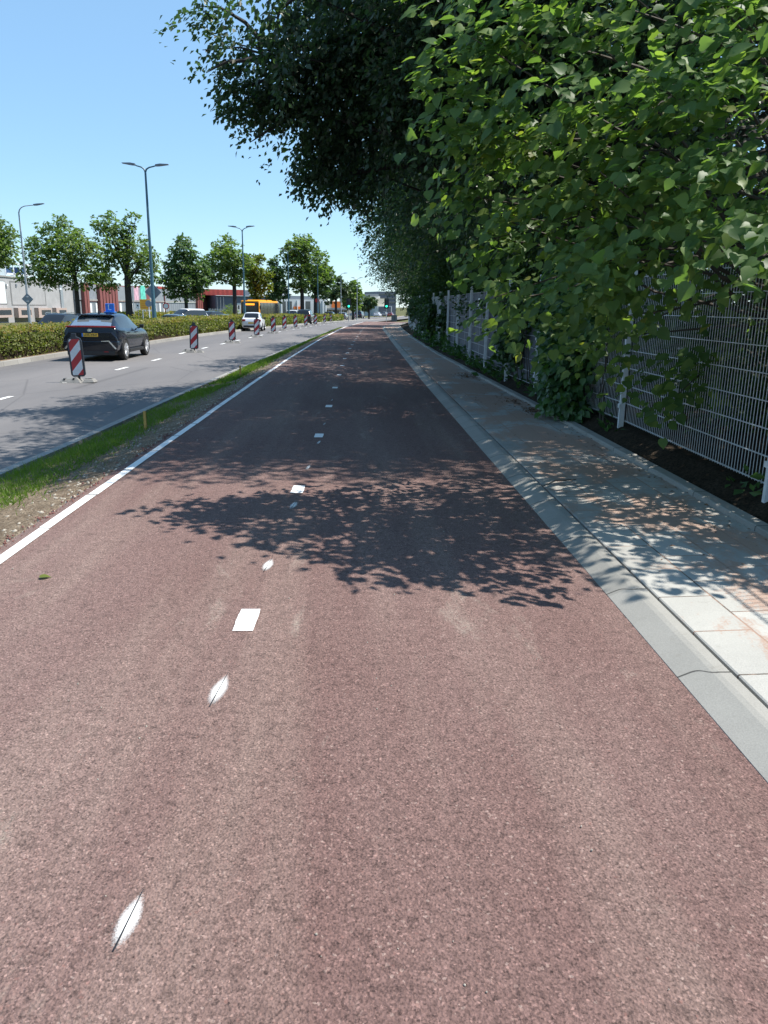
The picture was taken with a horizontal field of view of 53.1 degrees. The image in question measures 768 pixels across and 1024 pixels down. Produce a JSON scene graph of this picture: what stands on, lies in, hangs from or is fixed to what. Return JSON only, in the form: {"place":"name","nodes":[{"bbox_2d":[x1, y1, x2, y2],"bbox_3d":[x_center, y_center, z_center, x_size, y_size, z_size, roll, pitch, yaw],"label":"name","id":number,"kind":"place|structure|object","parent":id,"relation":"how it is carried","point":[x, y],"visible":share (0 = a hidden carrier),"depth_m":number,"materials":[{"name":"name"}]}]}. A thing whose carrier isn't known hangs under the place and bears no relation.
{"place":"outdoors","nodes":[
{"label":"outdoors","id":0,"kind":"place"},
{"bbox_2d":[0,321,367,546],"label":"verge","id":1,"kind":"structure","parent":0,"point":[10,521],"depth_m":7.82,"materials":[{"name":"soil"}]},
{"bbox_2d":[143,411,146,428],"bbox_3d":[-3.260,-1.155,10.516,0.036,0.450,0.036,0,15,-2],"label":"marker stake","id":2,"kind":"object","parent":1,"relation":"on","point":[145,418],"visible":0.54,"depth_m":10.47,"materials":[{"name":"brown wood"}]},
{"bbox_2d":[0,327,341,514],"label":"grass","id":3,"kind":"structure","parent":1,"relation":"on","point":[92,448],"depth_m":9.30,"materials":[{"name":"green plant"}]},
{"bbox_2d":[0,316,407,469],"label":"road","id":4,"kind":"structure","parent":0,"point":[42,409],"depth_m":18.78,"materials":[{"name":"grey asphalt"}]},
{"bbox_2d":[59,333,96,382],"bbox_3d":[-7.470,-3.723,18.606,0.835,1.170,0.395,-3,15,-5],"label":"traffic beacon","id":5,"kind":"object","parent":4,"relation":"on","point":[76,357],"visible":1,"depth_m":18.58,"materials":[{"name":"red plastic"}]},
{"bbox_2d":[63,303,149,359],"bbox_3d":[-9.773,-6.470,27.412,2.140,1.860,4.447,0,15,-2],"label":"learner car","id":6,"kind":"object","parent":4,"relation":"on","point":[110,331],"visible":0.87,"depth_m":25.59,"materials":[{"name":"black paint"}]},
{"bbox_2d":[0,326,311,399],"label":"lane marking","id":7,"kind":"object","parent":4,"relation":"on","point":[123,368],"visible":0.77,"depth_m":23.16,"materials":[{"name":"white paint"}]},
{"bbox_2d":[182,323,203,352],"bbox_3d":[-7.630,-6.975,30.756,0.835,1.170,0.395,2,15,-2],"label":"traffic beacon","id":8,"kind":"object","parent":4,"relation":"on","point":[193,331],"visible":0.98,"depth_m":30.72,"materials":[{"name":"red plastic"}]},
{"bbox_2d":[0,316,401,366],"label":"median kerb","id":9,"kind":"structure","parent":4,"relation":"on","point":[28,359],"depth_m":36.83,"materials":[{"name":"concrete"}]},
{"bbox_2d":[0,318,406,478],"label":"kerb","id":10,"kind":"structure","parent":4,"relation":"on","point":[114,424],"depth_m":11.54,"materials":[{"name":"concrete"}]},
{"bbox_2d":[224,319,239,342],"bbox_3d":[-7.692,-9.115,38.755,0.835,1.170,0.395,-2,15,-6],"label":"traffic beacon","id":11,"kind":"object","parent":4,"relation":"on","point":[231,329],"visible":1,"depth_m":38.72,"materials":[{"name":"red plastic"}]},
{"bbox_2d":[242,312,265,330],"bbox_3d":[-9.880,-14.473,58.369,1.804,1.361,3.201,0,15,-3],"label":"car","id":12,"kind":"object","parent":4,"relation":"on","point":[248,318],"visible":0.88,"depth_m":57.00,"materials":[{"name":"white paint"}]},
{"bbox_2d":[249,317,262,336],"bbox_3d":[-7.647,-11.054,46.006,0.835,1.170,0.395,0,15,-8],"label":"traffic beacon","id":13,"kind":"object","parent":4,"relation":"on","point":[256,326],"visible":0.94,"depth_m":45.97,"materials":[{"name":"red plastic"}]},
{"bbox_2d":[267,316,278,333],"bbox_3d":[-7.582,-12.766,52.410,0.835,1.170,0.395,0,15,-3],"label":"traffic beacon","id":14,"kind":"object","parent":4,"relation":"on","point":[273,324],"visible":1,"depth_m":52.37,"materials":[{"name":"red plastic"}]},
{"bbox_2d":[279,315,288,329],"bbox_3d":[-7.875,-14.922,60.598,0.835,1.170,0.395,1,15,-7],"label":"traffic beacon","id":15,"kind":"object","parent":4,"relation":"on","point":[284,321],"visible":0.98,"depth_m":60.56,"materials":[{"name":"red plastic"}]},
{"bbox_2d":[290,315,299,328],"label":"traffic beacon","id":16,"kind":"object","parent":4,"relation":"on","point":[295,321],"visible":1,"depth_m":66.65,"materials":[{"name":"red plastic"}]},
{"bbox_2d":[301,314,309,326],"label":"traffic beacon","id":17,"kind":"object","parent":4,"relation":"on","point":[305,320],"visible":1,"depth_m":74.28,"materials":[{"name":"red plastic"}]},
{"bbox_2d":[297,309,314,323],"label":"off roader","id":18,"kind":"object","parent":4,"relation":"on","point":[309,313],"visible":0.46,"depth_m":90.06,"materials":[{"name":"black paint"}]},
{"bbox_2d":[347,298,350,320],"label":"traffic light","id":19,"kind":"object","parent":4,"relation":"on","point":[348,303],"visible":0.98,"depth_m":123.45,"materials":[{"name":"paint"}]},
{"bbox_2d":[349,317,389,319],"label":"road","id":20,"kind":"structure","parent":0,"point":[371,318],"depth_m":252.07,"materials":[{"name":"grey asphalt"}]},
{"bbox_2d":[36,312,77,327],"bbox_3d":[-20.404,-11.625,48.020,2.140,1.638,4.442,2,15,5],"label":"parked car","id":21,"kind":"object","parent":20,"relation":"on","point":[56,317],"visible":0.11,"depth_m":47.53,"materials":[{"name":"blue paint"}]},
{"bbox_2d":[162,314,185,317],"bbox_3d":[-16.472,-14.624,59.774,2.140,1.454,4.542,3,15,8],"label":"parked car","id":22,"kind":"object","parent":20,"relation":"on","point":[170,315],"visible":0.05,"depth_m":59.43,"materials":[{"name":"blue paint"}]},
{"bbox_2d":[174,308,207,315],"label":"parked car","id":23,"kind":"object","parent":20,"relation":"on","point":[189,311],"visible":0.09,"depth_m":72.87,"materials":[{"name":"white paint"}]},
{"bbox_2d":[0,316,398,360],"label":"median","id":24,"kind":"object","parent":20,"relation":"on","point":[150,340],"visible":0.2,"depth_m":28.12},
{"bbox_2d":[121,162,168,317],"bbox_3d":[-12.281,-13.506,40.521,2.355,9.025,0.340,0,15,-2],"label":"street lamp","id":25,"kind":"object","parent":24,"relation":"on","point":[153,304],"visible":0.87,"depth_m":40.29,"materials":[{"name":"grey metal"}]},
{"bbox_2d":[145,285,160,298],"bbox_3d":[-12.386,-11.795,41.227,0.894,0.894,0.085,0,15,-2],"label":"traffic sign","id":26,"kind":"object","parent":25,"relation":"attached to","point":[156,289],"visible":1,"depth_m":41.23,"materials":[{"name":"metal"}]},
{"bbox_2d":[0,313,300,359],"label":"hedge","id":27,"kind":"object","parent":24,"relation":"on","point":[25,340],"visible":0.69,"depth_m":29.56,"materials":[{"name":"green plant"}]},
{"bbox_2d":[229,226,253,313],"bbox_3d":[-11.532,-19.033,62.887,2.120,8.275,0.289,0,15,-2],"label":"street lamp","id":28,"kind":"object","parent":24,"relation":"on","point":[244,305],"visible":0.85,"depth_m":62.72,"materials":[{"name":"grey metal"}]},
{"bbox_2d":[278,248,297,313],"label":"street lamp","id":29,"kind":"object","parent":24,"relation":"on","point":[288,281],"visible":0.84,"depth_m":84.06,"materials":[{"name":"grey metal"}]},
{"bbox_2d":[312,263,322,312],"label":"street lamp","id":30,"kind":"object","parent":24,"relation":"on","point":[317,288],"visible":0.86,"depth_m":103.47,"materials":[{"name":"grey metal"}]},
{"bbox_2d":[294,312,343,323],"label":"hedge","id":31,"kind":"object","parent":24,"relation":"on","point":[338,317],"visible":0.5,"depth_m":106.84,"materials":[{"name":"green plant"}]},
{"bbox_2d":[206,311,223,315],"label":"parked car","id":32,"kind":"object","parent":20,"relation":"on","point":[209,313],"visible":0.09,"depth_m":84.46,"materials":[{"name":"blue paint"}]},
{"bbox_2d":[238,300,279,313],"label":"bus","id":33,"kind":"object","parent":20,"relation":"on","point":[266,306],"visible":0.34,"depth_m":101.58,"materials":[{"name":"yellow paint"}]},
{"bbox_2d":[354,311,363,318],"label":"van","id":34,"kind":"object","parent":20,"relation":"on","point":[360,314],"visible":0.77,"depth_m":188.98,"materials":[{"name":"paint"}]},
{"bbox_2d":[0,308,749,325],"bbox_3d":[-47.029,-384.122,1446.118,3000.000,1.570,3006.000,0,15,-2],"label":"ground","id":35,"kind":"structure","parent":0,"point":[401,312],"depth_m":238.40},
{"bbox_2d":[0,214,22,271],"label":"street tree","id":36,"kind":"object","parent":35,"relation":"on","point":[6,242],"visible":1,"depth_m":54.27,"materials":[{"name":"green plant"}]},
{"bbox_2d":[18,203,43,323],"bbox_3d":[-23.012,-15.765,50.960,1.819,8.808,0.289,0,15,-2],"label":"street lamp","id":37,"kind":"object","parent":35,"relation":"on","point":[28,306],"visible":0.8,"depth_m":50.71,"materials":[{"name":"metal"}]},
{"bbox_2d":[22,293,32,304],"bbox_3d":[-23.760,-14.194,51.245,0.765,0.765,0.085,0,15,-2],"label":"traffic sign","id":38,"kind":"object","parent":37,"relation":"attached to","point":[27,298],"visible":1,"depth_m":51.25,"materials":[{"name":"metal"}]},
{"bbox_2d":[0,263,80,322],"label":"block building","id":39,"kind":"structure","parent":35,"relation":"on","point":[13,306],"depth_m":104.45,"materials":[{"name":"concrete"}]},
{"bbox_2d":[0,308,12,317],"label":"window","id":40,"kind":"structure","parent":39,"relation":"in","point":[4,312],"depth_m":96.76,"materials":[{"name":"beige glass"}]},
{"bbox_2d":[15,318,27,321],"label":"lower window","id":41,"kind":"structure","parent":39,"relation":"in","point":[16,319],"depth_m":102.55,"materials":[{"name":"black glass"}]},
{"bbox_2d":[14,308,32,317],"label":"window","id":42,"kind":"structure","parent":39,"relation":"in","point":[18,312],"depth_m":101.35,"materials":[{"name":"beige glass"}]},
{"bbox_2d":[34,308,51,317],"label":"window","id":43,"kind":"structure","parent":39,"relation":"in","point":[39,312],"depth_m":107.73,"materials":[{"name":"beige glass"}]},
{"bbox_2d":[52,308,66,312],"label":"window","id":44,"kind":"structure","parent":39,"relation":"in","point":[59,310],"depth_m":114.21,"materials":[{"name":"beige glass"}]},
{"bbox_2d":[12,214,113,315],"bbox_3d":[-25.113,-18.517,60.337,7.280,9.348,5.514,0,15,-2],"label":"street tree","id":45,"kind":"object","parent":35,"relation":"on","point":[69,261],"visible":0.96,"depth_m":59.42,"materials":[{"name":"green plant"}]},
{"bbox_2d":[89,209,164,317],"bbox_3d":[-20.948,-19.291,62.402,6.080,9.909,4.352,-4,16,-19],"label":"street tree","id":46,"kind":"object","parent":35,"relation":"on","point":[120,254],"visible":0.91,"depth_m":61.73,"materials":[{"name":"green plant"}]},
{"bbox_2d":[72,283,209,313],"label":"container building","id":47,"kind":"structure","parent":35,"relation":"on","point":[91,301],"depth_m":139.44,"materials":[{"name":"metal"}]},
{"bbox_2d":[128,310,159,319],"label":"bush","id":48,"kind":"object","parent":35,"relation":"on","point":[134,316],"visible":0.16,"depth_m":61.05,"materials":[{"name":"green plant"}]},
{"bbox_2d":[140,299,150,318],"bbox_3d":[-18.416,-14.999,59.635,0.847,2.875,0.118,0,15,-2],"label":"road sign","id":49,"kind":"object","parent":35,"relation":"on","point":[143,306],"visible":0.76,"depth_m":59.34,"materials":[{"name":"metal"}]},
{"bbox_2d":[116,310,225,318],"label":"hedge","id":50,"kind":"object","parent":35,"relation":"on","point":[160,314],"visible":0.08,"depth_m":72.51,"materials":[{"name":"green plant"}]},
{"bbox_2d":[158,232,215,308],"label":"street tree","id":51,"kind":"object","parent":35,"relation":"on","point":[184,275],"visible":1,"depth_m":78.91,"materials":[{"name":"green plant"}]},
{"bbox_2d":[201,232,256,313],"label":"street tree","id":52,"kind":"object","parent":35,"relation":"on","point":[225,252],"visible":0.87,"depth_m":91.94,"materials":[{"name":"green plant"}]},
{"bbox_2d":[223,304,240,312],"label":"bush","id":53,"kind":"object","parent":35,"relation":"on","point":[227,308],"visible":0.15,"depth_m":113.06,"materials":[{"name":"green plant"}]},
{"bbox_2d":[203,289,267,312],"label":"dark hall","id":54,"kind":"structure","parent":35,"relation":"on","point":[219,299],"depth_m":192.13,"materials":[{"name":"red metal"}]},
{"bbox_2d":[241,253,275,299],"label":"street tree","id":55,"kind":"object","parent":35,"relation":"on","point":[257,276],"visible":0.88,"depth_m":104.59,"materials":[{"name":"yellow plant"}]},
{"bbox_2d":[263,255,291,303],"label":"street tree","id":56,"kind":"object","parent":35,"relation":"on","point":[280,287],"visible":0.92,"depth_m":113.70,"materials":[{"name":"green plant"}]},
{"bbox_2d":[262,294,326,313],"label":"white showroom","id":57,"kind":"structure","parent":35,"relation":"on","point":[294,302],"depth_m":200.72,"materials":[{"name":"metal"}]},
{"bbox_2d":[282,301,285,313],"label":"window","id":58,"kind":"structure","parent":57,"relation":"in","point":[283,303],"depth_m":198.97,"materials":[{"name":"grey glass"}]},
{"bbox_2d":[278,233,332,309],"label":"street tree","id":59,"kind":"object","parent":35,"relation":"on","point":[305,269],"visible":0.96,"depth_m":114.81,"materials":[{"name":"green plant"}]},
{"bbox_2d":[304,261,336,313],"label":"street tree","id":60,"kind":"object","parent":35,"relation":"on","point":[323,289],"visible":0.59,"depth_m":127.61,"materials":[{"name":"green plant"}]},
{"bbox_2d":[322,275,351,313],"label":"street tree","id":61,"kind":"object","parent":35,"relation":"on","point":[339,290],"visible":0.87,"depth_m":139.36,"materials":[{"name":"green plant"}]},
{"bbox_2d":[327,301,350,318],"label":"orange building","id":62,"kind":"structure","parent":35,"relation":"on","point":[330,307],"depth_m":223.65,"materials":[{"name":"paint"}]},
{"bbox_2d":[340,279,364,319],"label":"street tree","id":63,"kind":"object","parent":35,"relation":"on","point":[354,295],"visible":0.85,"depth_m":172.26,"materials":[{"name":"green plant"}]},
{"bbox_2d":[341,294,391,315],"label":"office","id":64,"kind":"structure","parent":35,"relation":"on","point":[379,307],"depth_m":317.49,"materials":[{"name":"white concrete"}]},
{"bbox_2d":[356,295,377,318],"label":"street tree","id":65,"kind":"object","parent":35,"relation":"on","point":[369,303],"visible":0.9,"depth_m":206.35,"materials":[{"name":"green plant"}]},
{"bbox_2d":[365,291,395,314],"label":"dark office tower","id":66,"kind":"structure","parent":35,"relation":"on","point":[383,295],"depth_m":332.07,"materials":[{"name":"grey concrete"}]},
{"bbox_2d":[384,298,388,321],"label":"traffic light","id":67,"kind":"object","parent":35,"relation":"on","point":[386,304],"visible":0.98,"depth_m":123.62,"materials":[{"name":"paint"}]},
{"bbox_2d":[0,0,766,308],"label":"sky","id":68,"kind":"structure","parent":0,"point":[88,88],"materials":[{"name":"blue"}]},
{"bbox_2d":[0,322,767,1023],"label":"cycle path","id":69,"kind":"structure","parent":0,"point":[484,752],"depth_m":2.72,"materials":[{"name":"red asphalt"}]},
{"bbox_2d":[116,902,139,939],"bbox_3d":[-0.658,1.050,1.993,0.092,0.001,0.270,2,15,3],"label":"spray mark","id":70,"kind":"object","parent":69,"relation":"on","point":[132,919],"visible":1,"depth_m":1.98,"materials":[{"name":"white paint"}]},
{"bbox_2d":[113,889,143,948],"bbox_3d":[-0.658,1.049,1.988,0.005,0.001,0.202,2,15,3],"label":"chalk line","id":71,"kind":"object","parent":69,"relation":"on","point":[126,922],"visible":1,"depth_m":1.97,"materials":[{"name":"black"}]},
{"bbox_2d":[0,375,259,549],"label":"asphalt crumbs","id":72,"kind":"object","parent":69,"relation":"on","point":[50,513],"visible":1,"depth_m":7.23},
{"bbox_2d":[0,322,361,563],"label":"edge line","id":73,"kind":"object","parent":69,"relation":"on","point":[18,546],"visible":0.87,"depth_m":6.71,"materials":[{"name":"white paint"}]},
{"bbox_2d":[211,680,226,698],"bbox_3d":[-0.681,0.730,3.190,0.108,0.001,0.380,2,15,3],"label":"spray mark","id":74,"kind":"object","parent":69,"relation":"on","point":[221,689],"visible":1,"depth_m":3.18,"materials":[{"name":"white paint"}]},
{"bbox_2d":[232,331,361,630],"bbox_3d":[-1.211,-8.681,38.568,0.461,0.106,72.050,1,15,-1],"label":"line","id":75,"kind":"object","parent":69,"relation":"on","point":[246,619],"visible":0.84,"depth_m":3.93,"materials":[{"name":"white paint"}]},
{"bbox_2d":[383,323,767,782],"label":"kerb","id":76,"kind":"structure","parent":69,"relation":"on","point":[733,706],"depth_m":3.92,"materials":[{"name":"concrete"}]},
{"bbox_2d":[385,323,767,708],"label":"pavement","id":77,"kind":"structure","parent":0,"point":[713,604],"depth_m":5.45,"materials":[{"name":"grey concrete"}]},
{"bbox_2d":[450,373,475,378],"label":"leaf litter","id":78,"kind":"object","parent":77,"relation":"on","point":[466,375],"visible":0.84,"depth_m":16.77,"materials":[{"name":"brown plant"}]},
{"bbox_2d":[508,404,539,414],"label":"leaf litter","id":79,"kind":"object","parent":77,"relation":"on","point":[532,408],"visible":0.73,"depth_m":11.29,"materials":[{"name":"brown plant"}]},
{"bbox_2d":[399,323,767,537],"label":"kerb","id":80,"kind":"structure","parent":77,"relation":"on","point":[757,525],"depth_m":7.03,"materials":[{"name":"concrete"}]},
{"bbox_2d":[408,346,767,571],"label":"leaf litter","id":81,"kind":"object","parent":77,"relation":"on","point":[612,468],"visible":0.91,"depth_m":7.46,"materials":[{"name":"brown plant"}]},
{"bbox_2d":[401,322,767,523],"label":"planting bed","id":82,"kind":"object","parent":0,"point":[704,473],"visible":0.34,"depth_m":7.68,"materials":[{"name":"soil"}]},
{"bbox_2d":[350,195,427,310],"bbox_3d":[5.137,-17.013,49.011,14.799,11.125,13.022,3,15,8],"label":"beech tree","id":83,"kind":"object","parent":82,"relation":"on","point":[401,274],"visible":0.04,"depth_m":49.05,"materials":[{"name":"green plant"}]},
{"bbox_2d":[370,236,418,308],"bbox_3d":[5.658,-19.901,62.137,13.022,10.507,15.578,-12,20,-40],"label":"beech tree","id":84,"kind":"object","parent":82,"relation":"on","point":[384,278],"visible":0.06,"depth_m":62.59,"materials":[{"name":"green plant"}]},
{"bbox_2d":[346,154,454,295],"bbox_3d":[5.191,-14.640,36.614,13.433,11.990,15.267,9,17,27],"label":"beech tree","id":85,"kind":"object","parent":82,"relation":"on","point":[394,251],"visible":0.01,"depth_m":36.30,"materials":[{"name":"green plant"}]},
{"bbox_2d":[396,262,438,326],"bbox_3d":[3.862,-12.371,43.500,6.413,4.501,4.527,3,15,8],"label":"shrub","id":86,"kind":"object","parent":82,"relation":"on","point":[409,291],"visible":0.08,"depth_m":43.33,"materials":[{"name":"green plant"}]},
{"bbox_2d":[364,173,485,295],"bbox_3d":[3.014,-11.942,30.945,7.717,9.665,9.257,0,15,-2],"label":"hornbeam tree","id":87,"kind":"object","parent":82,"relation":"on","point":[402,252],"depth_m":31.30,"materials":[{"name":"green plant"}]},
{"bbox_2d":[412,260,449,327],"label":"shrub","id":88,"kind":"object","parent":82,"relation":"on","point":[435,277],"visible":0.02,"depth_m":36.94,"materials":[{"name":"green plant"}]},
{"bbox_2d":[410,248,463,333],"bbox_3d":[3.818,-8.804,30.873,5.855,4.109,4.134,-8,18,-31],"label":"shrub","id":89,"kind":"object","parent":82,"relation":"on","point":[434,285],"visible":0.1,"depth_m":30.17,"materials":[{"name":"green plant"}]},
{"bbox_2d":[154,0,767,379],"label":"beech tree","id":90,"kind":"object","parent":82,"relation":"on","point":[348,66],"visible":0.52,"depth_m":12.56,"materials":[{"name":"green plant"}]},
{"bbox_2d":[408,324,516,381],"bbox_3d":[1.859,-6.094,27.051,0.866,0.706,26.592,0,15,-2],"label":"weed","id":91,"kind":"object","parent":82,"relation":"on","point":[456,350],"visible":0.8,"depth_m":20.40,"materials":[{"name":"green plant"}]},
{"bbox_2d":[438,240,538,301],"bbox_3d":[4.014,-7.417,26.052,3.937,3.914,5.576,-5,16,-21],"label":"shrub","id":92,"kind":"object","parent":82,"relation":"on","point":[452,288],"depth_m":26.58,"materials":[{"name":"green plant"}]},
{"bbox_2d":[449,226,567,346],"bbox_3d":[4.278,-6.308,21.778,5.688,3.992,4.015,-12,20,-40],"label":"shrub","id":93,"kind":"object","parent":82,"relation":"on","point":[459,308],"visible":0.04,"depth_m":20.95,"materials":[{"name":"green plant"}]},
{"bbox_2d":[504,364,538,396],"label":"weed","id":94,"kind":"object","parent":82,"relation":"on","point":[516,375],"visible":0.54,"depth_m":13.59,"materials":[{"name":"green plant"}]},
{"bbox_2d":[348,0,760,293],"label":"beech tree","id":95,"kind":"object","parent":82,"relation":"on","point":[434,251],"visible":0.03,"depth_m":24.57,"materials":[{"name":"green plant"}]},
{"bbox_2d":[393,0,767,449],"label":"linden tree","id":96,"kind":"object","parent":82,"relation":"on","point":[728,178],"visible":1,"depth_m":5.12,"materials":[{"name":"green plant"}]},
{"bbox_2d":[461,203,708,368],"bbox_3d":[4.547,-5.018,17.107,5.576,3.914,3.937,9,17,27],"label":"shrub","id":97,"kind":"object","parent":82,"relation":"on","point":[524,275],"visible":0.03,"depth_m":17.12,"materials":[{"name":"green plant"}]},
{"bbox_2d":[408,262,767,502],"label":"fence","id":98,"kind":"object","parent":82,"relation":"on","point":[482,350],"visible":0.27,"depth_m":7.59,"materials":[{"name":"metal"}]},
{"bbox_2d":[406,292,449,345],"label":"climbing plant","id":99,"kind":"object","parent":98,"relation":"attached to","point":[431,321],"visible":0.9,"depth_m":28.79,"materials":[{"name":"green plant"}]},
{"bbox_2d":[486,279,535,386],"bbox_3d":[2.354,-3.231,14.039,0.792,1.962,2.832,0,15,-2],"label":"climbing plant","id":100,"kind":"object","parent":98,"relation":"attached to","point":[504,357],"visible":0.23,"depth_m":13.81,"materials":[{"name":"green plant"}]},
{"bbox_2d":[522,265,622,422],"bbox_3d":[2.542,-2.392,10.679,1.043,2.144,3.550,0,15,-2],"label":"ivy","id":101,"kind":"object","parent":98,"relation":"attached to","point":[564,399],"visible":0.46,"depth_m":10.16,"materials":[{"name":"green plant"}]},
{"bbox_2d":[584,399,625,431],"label":"weed","id":102,"kind":"object","parent":82,"relation":"on","point":[601,423],"visible":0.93,"depth_m":9.01,"materials":[{"name":"green plant"}]},
{"bbox_2d":[557,146,767,396],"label":"shrub","id":103,"kind":"object","parent":82,"relation":"on","point":[594,213],"visible":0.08,"depth_m":11.75,"materials":[{"name":"green plant"}]},
{"bbox_2d":[626,245,767,435],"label":"shrub","id":104,"kind":"object","parent":82,"relation":"on","point":[744,378],"visible":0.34,"depth_m":8.25,"materials":[{"name":"green plant"}]},
{"bbox_2d":[725,464,764,496],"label":"weed","id":105,"kind":"object","parent":82,"relation":"on","point":[756,475],"visible":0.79,"depth_m":5.84,"materials":[{"name":"green plant"}]},
{"bbox_2d":[756,343,767,388],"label":"shrub","id":106,"kind":"object","parent":82,"relation":"on","point":[758,367],"visible":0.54,"depth_m":6.55,"materials":[{"name":"green plant"}]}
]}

